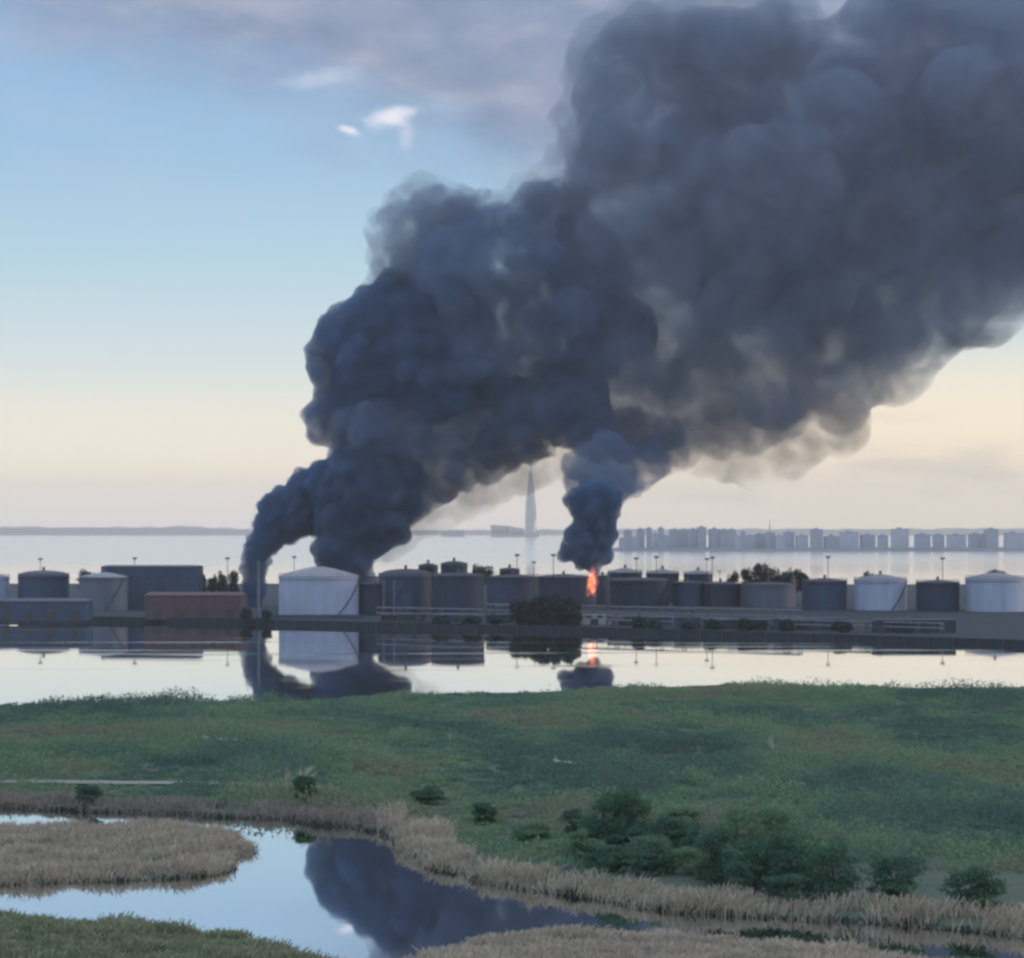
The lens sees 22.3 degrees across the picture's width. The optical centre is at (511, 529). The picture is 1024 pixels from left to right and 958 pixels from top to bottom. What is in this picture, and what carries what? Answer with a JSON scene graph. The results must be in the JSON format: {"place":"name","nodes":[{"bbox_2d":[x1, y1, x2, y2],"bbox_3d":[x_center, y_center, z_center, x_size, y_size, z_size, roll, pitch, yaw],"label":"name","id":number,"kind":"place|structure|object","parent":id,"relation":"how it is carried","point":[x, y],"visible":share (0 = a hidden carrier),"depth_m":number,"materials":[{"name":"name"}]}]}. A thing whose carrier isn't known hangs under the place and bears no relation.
{"place":"outdoors","nodes":[
{"label":"outdoors","id":0,"kind":"place"},
{"bbox_2d":[2,779,339,788],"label":"path","id":1,"kind":"structure","parent":0,"point":[108,782],"depth_m":448.36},
{"bbox_2d":[491,525,509,536],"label":"exhibition hall","id":2,"kind":"structure","parent":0,"point":[499,531],"depth_m":15600.00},
{"bbox_2d":[0,535,1023,957],"bbox_3d":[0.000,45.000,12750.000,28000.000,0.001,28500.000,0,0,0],"label":"water","id":3,"kind":"structure","parent":0,"point":[346,893],"depth_m":827.36,"materials":[{"name":"liquid"}]},
{"bbox_2d":[0,815,261,885],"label":"reed islet","id":4,"kind":"object","parent":3,"relation":"in","point":[37,850],"visible":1,"depth_m":354.34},
{"bbox_2d":[0,584,1023,936],"bbox_3d":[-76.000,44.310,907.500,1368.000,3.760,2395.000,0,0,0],"label":"ground","id":5,"kind":"structure","parent":0,"point":[992,624],"depth_m":463.86,"materials":[{"name":"plant"}]},
{"bbox_2d":[0,574,10,597],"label":"storage tank","id":6,"kind":"object","parent":5,"relation":"on","point":[4,586],"visible":0.76,"depth_m":1402.72,"materials":[{"name":"metal"}]},
{"bbox_2d":[17,567,70,597],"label":"storage tank","id":7,"kind":"object","parent":5,"relation":"on","point":[43,583],"visible":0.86,"depth_m":1396.95,"materials":[{"name":"metal"}]},
{"bbox_2d":[0,598,92,620],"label":"warehouse","id":8,"kind":"structure","parent":5,"relation":"on","point":[46,609],"depth_m":1229.48,"materials":[{"name":"grey paint"}]},
{"bbox_2d":[71,784,104,804],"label":"bush","id":9,"kind":"object","parent":5,"relation":"on","point":[83,792],"visible":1,"depth_m":417.36,"materials":[{"name":"green plant"}]},
{"bbox_2d":[79,569,128,610],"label":"storage tank","id":10,"kind":"object","parent":5,"relation":"on","point":[104,590],"visible":0.95,"depth_m":1362.40,"materials":[{"name":"metal"}]},
{"bbox_2d":[101,565,202,608],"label":"warehouse","id":11,"kind":"structure","parent":5,"relation":"on","point":[143,580],"depth_m":1394.79,"materials":[{"name":"grey paint"}]},
{"bbox_2d":[88,616,250,623],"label":"quay wall","id":12,"kind":"structure","parent":5,"relation":"on","point":[170,620],"depth_m":1245.63,"materials":[{"name":"concrete"}]},
{"bbox_2d":[0,908,346,957],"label":"grass bank","id":13,"kind":"object","parent":5,"relation":"on","point":[24,935],"visible":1,"depth_m":269.00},
{"bbox_2d":[0,789,379,834],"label":"reed belt","id":14,"kind":"object","parent":5,"relation":"on","point":[323,813],"visible":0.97,"depth_m":411.45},
{"bbox_2d":[145,592,246,619],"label":"warehouse","id":15,"kind":"structure","parent":5,"relation":"on","point":[167,605],"depth_m":1247.97,"materials":[{"name":"metal"}]},
{"bbox_2d":[228,570,239,591],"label":"tree","id":16,"kind":"object","parent":5,"relation":"on","point":[233,580],"visible":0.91,"depth_m":1439.02,"materials":[{"name":"green plant"}]},
{"bbox_2d":[255,561,261,618],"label":"chimney","id":17,"kind":"object","parent":5,"relation":"on","point":[258,615],"visible":1,"depth_m":1229.04,"materials":[{"name":"grey paint"}]},
{"bbox_2d":[291,773,319,802],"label":"bush","id":18,"kind":"object","parent":5,"relation":"on","point":[304,781],"visible":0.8,"depth_m":416.37,"materials":[{"name":"green plant"}]},
{"bbox_2d":[251,619,368,626],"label":"quay wall","id":19,"kind":"structure","parent":5,"relation":"on","point":[314,623],"depth_m":1209.41,"materials":[{"name":"concrete"}]},
{"bbox_2d":[271,615,363,618],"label":"bund wall","id":20,"kind":"structure","parent":5,"relation":"on","point":[317,617],"depth_m":1247.97,"materials":[{"name":"grey paint"}]},
{"bbox_2d":[279,563,358,614],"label":"storage tank","id":21,"kind":"object","parent":5,"relation":"on","point":[318,589],"visible":0.98,"depth_m":1280.07,"materials":[{"name":"metal"}]},
{"bbox_2d":[359,578,381,614],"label":"storage tank","id":22,"kind":"object","parent":5,"relation":"on","point":[370,595],"visible":0.96,"depth_m":1297.52,"materials":[{"name":"metal"}]},
{"bbox_2d":[381,614,425,620],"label":"workshop","id":23,"kind":"structure","parent":5,"relation":"on","point":[393,617],"depth_m":1215.97,"materials":[{"name":"paint"}]},
{"bbox_2d":[377,565,432,612],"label":"storage tank","id":24,"kind":"object","parent":5,"relation":"on","point":[412,587],"visible":0.87,"depth_m":1308.79,"materials":[{"name":"metal"}]},
{"bbox_2d":[408,784,445,804],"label":"bush","id":25,"kind":"object","parent":5,"relation":"on","point":[427,793],"visible":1,"depth_m":414.63,"materials":[{"name":"green plant"}]},
{"bbox_2d":[376,607,483,623],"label":"pipe rack","id":26,"kind":"object","parent":5,"relation":"on","point":[418,613],"visible":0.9,"depth_m":1195.87,"materials":[{"name":"metal"}]},
{"bbox_2d":[441,557,467,572],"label":"storage tank","id":27,"kind":"object","parent":5,"relation":"on","point":[451,566],"visible":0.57,"depth_m":1451.74,"materials":[{"name":"metal"}]},
{"bbox_2d":[430,569,485,614],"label":"storage tank","id":28,"kind":"object","parent":5,"relation":"on","point":[457,589],"visible":0.93,"depth_m":1288.58,"materials":[{"name":"metal"}]},
{"bbox_2d":[470,801,498,822],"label":"bush","id":29,"kind":"object","parent":5,"relation":"on","point":[488,811],"visible":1,"depth_m":388.52,"materials":[{"name":"green plant"}]},
{"bbox_2d":[369,622,609,632],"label":"quay wall","id":30,"kind":"structure","parent":5,"relation":"on","point":[494,627],"depth_m":1157.08,"materials":[{"name":"concrete"}]},
{"bbox_2d":[488,614,510,624],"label":"bush","id":31,"kind":"object","parent":5,"relation":"on","point":[494,619],"visible":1,"depth_m":1157.50,"materials":[{"name":"green plant"}]},
{"bbox_2d":[0,802,1022,938],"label":"sedge fringe","id":32,"kind":"object","parent":5,"relation":"on","point":[572,892],"visible":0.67,"depth_m":331.10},
{"bbox_2d":[0,674,1023,875],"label":"meadow scrub","id":33,"kind":"object","parent":5,"relation":"on","point":[743,724],"visible":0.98,"depth_m":484.82,"materials":[{"name":"plant"}]},
{"bbox_2d":[485,571,539,607],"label":"storage tank","id":34,"kind":"object","parent":5,"relation":"on","point":[504,589],"visible":0.87,"depth_m":1385.30,"materials":[{"name":"metal"}]},
{"bbox_2d":[508,598,531,624],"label":"tree","id":35,"kind":"object","parent":5,"relation":"on","point":[517,610],"visible":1,"depth_m":1167.08,"materials":[{"name":"green plant"}]},
{"bbox_2d":[503,821,554,841],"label":"bush","id":36,"kind":"object","parent":5,"relation":"on","point":[529,831],"visible":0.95,"depth_m":365.10,"materials":[{"name":"green plant"}]},
{"bbox_2d":[522,594,547,624],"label":"tree","id":37,"kind":"object","parent":5,"relation":"on","point":[535,608],"visible":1,"depth_m":1163.71,"materials":[{"name":"green plant"}]},
{"bbox_2d":[538,592,562,625],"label":"tree","id":38,"kind":"object","parent":5,"relation":"on","point":[549,617],"visible":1,"depth_m":1159.84,"materials":[{"name":"green plant"}]},
{"bbox_2d":[552,594,574,625],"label":"tree","id":39,"kind":"object","parent":5,"relation":"on","point":[564,613],"visible":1,"depth_m":1157.16,"materials":[{"name":"green plant"}]},
{"bbox_2d":[533,571,594,605],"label":"storage tank","id":40,"kind":"object","parent":5,"relation":"on","point":[580,588],"visible":0.79,"depth_m":1446.01,"materials":[{"name":"metal"}]},
{"bbox_2d":[558,807,587,832],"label":"shrub","id":41,"kind":"object","parent":5,"relation":"on","point":[571,814],"visible":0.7,"depth_m":371.35,"materials":[{"name":"green plant"}]},
{"bbox_2d":[567,600,582,625],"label":"tree","id":42,"kind":"object","parent":5,"relation":"on","point":[575,616],"visible":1,"depth_m":1156.31,"materials":[{"name":"green plant"}]},
{"bbox_2d":[561,828,594,858],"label":"shrub","id":43,"kind":"object","parent":5,"relation":"on","point":[577,837],"visible":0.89,"depth_m":344.95,"materials":[{"name":"green plant"}]},
{"bbox_2d":[582,614,606,624],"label":"site cabin","id":44,"kind":"object","parent":5,"relation":"on","point":[594,619],"visible":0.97,"depth_m":1168.87,"materials":[{"name":"metal"}]},
{"bbox_2d":[594,572,610,604],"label":"storage tank","id":45,"kind":"object","parent":5,"relation":"on","point":[601,589],"visible":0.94,"depth_m":1482.63,"materials":[{"name":"metal"}]},
{"bbox_2d":[579,818,627,844],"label":"shrub","id":46,"kind":"object","parent":5,"relation":"on","point":[607,838],"visible":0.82,"depth_m":353.02,"materials":[{"name":"green plant"}]},
{"bbox_2d":[579,789,629,845],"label":"bush","id":47,"kind":"object","parent":5,"relation":"on","point":[608,803],"visible":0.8,"depth_m":354.38,"materials":[{"name":"green plant"}]},
{"bbox_2d":[577,842,631,870],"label":"bush","id":48,"kind":"object","parent":5,"relation":"on","point":[610,855],"visible":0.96,"depth_m":334.52,"materials":[{"name":"green plant"}]},
{"bbox_2d":[609,565,642,578],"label":"storage tank","id":49,"kind":"object","parent":5,"relation":"on","point":[624,572],"visible":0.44,"depth_m":1521.45,"materials":[{"name":"metal"}]},
{"bbox_2d":[605,784,657,845],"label":"bush","id":50,"kind":"object","parent":5,"relation":"on","point":[629,802],"visible":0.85,"depth_m":356.07,"materials":[{"name":"green plant"}]},
{"bbox_2d":[610,574,669,605],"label":"storage tank","id":51,"kind":"object","parent":5,"relation":"on","point":[640,591],"visible":0.99,"depth_m":1420.96,"materials":[{"name":"metal"}]},
{"bbox_2d":[624,835,657,854],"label":"shrub","id":52,"kind":"object","parent":5,"relation":"on","point":[636,842],"visible":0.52,"depth_m":344.98,"materials":[{"name":"green plant"}]},
{"bbox_2d":[620,823,662,846],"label":"shrub","id":53,"kind":"object","parent":5,"relation":"on","point":[650,828],"visible":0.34,"depth_m":354.74,"materials":[{"name":"green plant"}]},
{"bbox_2d":[486,604,802,623],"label":"pipe rack","id":54,"kind":"object","parent":5,"relation":"on","point":[682,614],"visible":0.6,"depth_m":1163.49,"materials":[{"name":"metal"}]},
{"bbox_2d":[620,848,680,875],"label":"bush","id":55,"kind":"object","parent":5,"relation":"on","point":[640,860],"visible":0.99,"depth_m":330.62,"materials":[{"name":"green plant"}]},
{"bbox_2d":[643,832,673,871],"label":"shrub","id":56,"kind":"object","parent":5,"relation":"on","point":[660,845],"visible":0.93,"depth_m":331.52,"materials":[{"name":"green plant"}]},
{"bbox_2d":[645,566,678,602],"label":"storage tank","id":57,"kind":"object","parent":5,"relation":"on","point":[670,575],"visible":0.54,"depth_m":1521.64,"materials":[{"name":"metal"}]},
{"bbox_2d":[654,816,695,852],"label":"bush","id":58,"kind":"object","parent":5,"relation":"on","point":[675,828],"visible":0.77,"depth_m":349.65,"materials":[{"name":"green plant"}]},
{"bbox_2d":[611,606,740,609],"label":"bund wall","id":59,"kind":"structure","parent":5,"relation":"on","point":[613,608],"depth_m":1383.17,"materials":[{"name":"grey paint"}]},
{"bbox_2d":[653,805,703,828],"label":"bush","id":60,"kind":"object","parent":5,"relation":"on","point":[689,813],"visible":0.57,"depth_m":377.33,"materials":[{"name":"green plant"}]},
{"bbox_2d":[671,578,702,605],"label":"storage tank","id":61,"kind":"object","parent":5,"relation":"on","point":[686,592],"visible":0.98,"depth_m":1431.97,"materials":[{"name":"metal"}]},
{"bbox_2d":[674,616,699,627],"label":"valve house","id":62,"kind":"structure","parent":5,"relation":"on","point":[678,620],"depth_m":1129.12,"materials":[{"name":"grey paint"}]},
{"bbox_2d":[667,846,708,873],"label":"shrub","id":63,"kind":"object","parent":5,"relation":"on","point":[688,854],"visible":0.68,"depth_m":330.45,"materials":[{"name":"green plant"}]},
{"bbox_2d":[403,922,978,957],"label":"reed bed","id":64,"kind":"object","parent":5,"relation":"on","point":[570,941],"visible":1,"depth_m":266.65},
{"bbox_2d":[678,826,704,862],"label":"shrub","id":65,"kind":"object","parent":5,"relation":"on","point":[695,831],"visible":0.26,"depth_m":338.49,"materials":[{"name":"green plant"}]},
{"bbox_2d":[371,797,1023,938],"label":"reed belt","id":66,"kind":"object","parent":5,"relation":"on","point":[422,839],"visible":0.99,"depth_m":312.08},
{"bbox_2d":[683,567,713,582],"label":"storage tank","id":67,"kind":"object","parent":5,"relation":"on","point":[697,575],"visible":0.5,"depth_m":1521.65,"materials":[{"name":"metal"}]},
{"bbox_2d":[690,823,735,883],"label":"bush","id":68,"kind":"object","parent":5,"relation":"on","point":[713,839],"visible":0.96,"depth_m":322.01,"materials":[{"name":"green plant"}]},
{"bbox_2d":[704,618,724,629],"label":"tree","id":69,"kind":"object","parent":5,"relation":"on","point":[712,624],"visible":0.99,"depth_m":1109.94,"materials":[{"name":"green plant"}]},
{"bbox_2d":[700,578,740,605],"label":"storage tank","id":70,"kind":"object","parent":5,"relation":"on","point":[726,593],"visible":0.98,"depth_m":1432.53,"materials":[{"name":"metal"}]},
{"bbox_2d":[702,619,765,628],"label":"workshop","id":71,"kind":"structure","parent":5,"relation":"on","point":[728,623],"depth_m":1117.71,"materials":[{"name":"paint"}]},
{"bbox_2d":[709,805,766,846],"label":"bush","id":72,"kind":"object","parent":5,"relation":"on","point":[734,816],"visible":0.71,"depth_m":355.49,"materials":[{"name":"green plant"}]},
{"bbox_2d":[721,860,756,893],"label":"shrub","id":73,"kind":"object","parent":5,"relation":"on","point":[736,869],"visible":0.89,"depth_m":312.99,"materials":[{"name":"green plant"}]},
{"bbox_2d":[734,618,752,630],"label":"tree","id":74,"kind":"object","parent":5,"relation":"on","point":[741,624],"visible":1,"depth_m":1100.05,"materials":[{"name":"green plant"}]},
{"bbox_2d":[719,836,783,888],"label":"bush","id":75,"kind":"object","parent":5,"relation":"on","point":[759,868],"visible":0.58,"depth_m":317.32,"materials":[{"name":"green plant"}]},
{"bbox_2d":[741,579,795,607],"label":"storage tank","id":76,"kind":"object","parent":5,"relation":"on","point":[770,594],"visible":0.99,"depth_m":1420.87,"materials":[{"name":"metal"}]},
{"bbox_2d":[607,615,943,633],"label":"pipe rack","id":77,"kind":"object","parent":5,"relation":"on","point":[794,625],"visible":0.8,"depth_m":1097.66,"materials":[{"name":"metal"}]},
{"bbox_2d":[750,803,803,839],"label":"bush","id":78,"kind":"object","parent":5,"relation":"on","point":[774,815],"visible":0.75,"depth_m":360.01,"materials":[{"name":"green plant"}]},
{"bbox_2d":[761,873,806,903],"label":"shrub","id":79,"kind":"object","parent":5,"relation":"on","point":[789,883],"visible":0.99,"depth_m":305.62,"materials":[{"name":"green plant"}]},
{"bbox_2d":[759,823,820,893],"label":"bush","id":80,"kind":"object","parent":5,"relation":"on","point":[783,840],"visible":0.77,"depth_m":312.92,"materials":[{"name":"green plant"}]},
{"bbox_2d":[772,617,848,629],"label":"workshop","id":81,"kind":"structure","parent":5,"relation":"on","point":[776,620],"depth_m":1106.53,"materials":[{"name":"grey paint"}]},
{"bbox_2d":[610,627,1023,645],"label":"quay wall","id":82,"kind":"structure","parent":5,"relation":"on","point":[902,639],"depth_m":1055.29,"materials":[{"name":"concrete"}]},
{"bbox_2d":[802,574,846,609],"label":"storage tank","id":83,"kind":"object","parent":5,"relation":"on","point":[824,593],"visible":1,"depth_m":1384.90,"materials":[{"name":"metal"}]},
{"bbox_2d":[793,835,868,898],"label":"bush","id":84,"kind":"object","parent":5,"relation":"on","point":[821,857],"visible":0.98,"depth_m":309.83,"materials":[{"name":"green plant"}]},
{"bbox_2d":[829,620,852,632],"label":"tree","id":85,"kind":"object","parent":5,"relation":"on","point":[842,626],"visible":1,"depth_m":1078.28,"materials":[{"name":"green plant"}]},
{"bbox_2d":[853,570,907,610],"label":"storage tank","id":86,"kind":"object","parent":5,"relation":"on","point":[880,591],"visible":1,"depth_m":1373.93,"materials":[{"name":"metal"}]},
{"bbox_2d":[862,853,932,899],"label":"bush","id":87,"kind":"object","parent":5,"relation":"on","point":[883,871],"visible":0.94,"depth_m":308.30,"materials":[{"name":"green plant"}]},
{"bbox_2d":[872,618,955,632],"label":"rack","id":88,"kind":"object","parent":5,"relation":"on","point":[878,624],"visible":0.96,"depth_m":1077.79,"materials":[{"name":"metal"}]},
{"bbox_2d":[915,576,960,610],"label":"storage tank","id":89,"kind":"object","parent":5,"relation":"on","point":[937,594],"visible":0.99,"depth_m":1362.16,"materials":[{"name":"metal"}]},
{"bbox_2d":[937,863,1009,907],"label":"bush","id":90,"kind":"object","parent":5,"relation":"on","point":[975,876],"visible":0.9,"depth_m":302.88,"materials":[{"name":"green plant"}]},
{"bbox_2d":[965,569,1023,611],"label":"storage tank","id":91,"kind":"object","parent":5,"relation":"on","point":[994,592],"visible":1,"depth_m":1351.87,"materials":[{"name":"metal"}]},
{"bbox_2d":[0,526,1023,534],"bbox_3d":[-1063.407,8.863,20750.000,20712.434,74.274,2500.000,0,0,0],"label":"shore","id":92,"kind":"structure","parent":0,"point":[171,530],"depth_m":19534.92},
{"bbox_2d":[0,0,1023,529],"label":"sky","id":93,"kind":"structure","parent":0,"point":[265,264],"materials":[{"name":"blue"}]},
{"bbox_2d":[593,547,1023,550],"bbox_3d":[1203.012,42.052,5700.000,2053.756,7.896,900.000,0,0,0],"label":"city shore","id":94,"kind":"structure","parent":0,"point":[819,549],"depth_m":5265.39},
{"bbox_2d":[523,461,538,536],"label":"skyscraper","id":95,"kind":"structure","parent":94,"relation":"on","point":[530,522],"depth_m":15376.50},
{"bbox_2d":[636,527,644,547],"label":"apartment block","id":96,"kind":"structure","parent":94,"relation":"on","point":[640,537],"depth_m":5481.38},
{"bbox_2d":[669,528,680,547],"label":"apartment block","id":97,"kind":"structure","parent":94,"relation":"on","point":[674,538],"depth_m":5480.20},
{"bbox_2d":[709,527,719,547],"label":"apartment block","id":98,"kind":"structure","parent":94,"relation":"on","point":[714,537],"depth_m":5427.85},
{"bbox_2d":[764,521,774,548],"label":"apartment block","id":99,"kind":"structure","parent":94,"relation":"on","point":[769,539],"depth_m":5368.09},
{"bbox_2d":[810,528,822,548],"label":"apartment block","id":100,"kind":"structure","parent":94,"relation":"on","point":[816,538],"depth_m":5360.33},
{"bbox_2d":[823,534,839,548],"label":"apartment block","id":101,"kind":"structure","parent":94,"relation":"on","point":[831,541],"depth_m":5382.00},
{"bbox_2d":[839,531,858,547],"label":"apartment block","id":102,"kind":"structure","parent":94,"relation":"on","point":[849,539],"depth_m":5445.53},
{"bbox_2d":[860,533,875,547],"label":"apartment block","id":103,"kind":"structure","parent":94,"relation":"on","point":[867,540],"depth_m":5458.47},
{"bbox_2d":[890,527,908,547],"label":"apartment block","id":104,"kind":"structure","parent":94,"relation":"on","point":[899,536],"depth_m":5530.23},
{"bbox_2d":[914,533,930,548],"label":"apartment block","id":105,"kind":"structure","parent":94,"relation":"on","point":[922,540],"depth_m":5367.72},
{"bbox_2d":[946,533,965,547],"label":"apartment block","id":106,"kind":"structure","parent":94,"relation":"on","point":[955,540],"depth_m":5593.76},
{"bbox_2d":[968,532,982,547],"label":"apartment block","id":107,"kind":"structure","parent":94,"relation":"on","point":[975,539],"depth_m":5464.55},
{"bbox_2d":[983,528,998,547],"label":"apartment block","id":108,"kind":"structure","parent":94,"relation":"on","point":[991,537],"depth_m":5438.02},
{"bbox_2d":[1003,531,1023,547],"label":"apartment block","id":109,"kind":"structure","parent":94,"relation":"on","point":[1012,539],"depth_m":5469.82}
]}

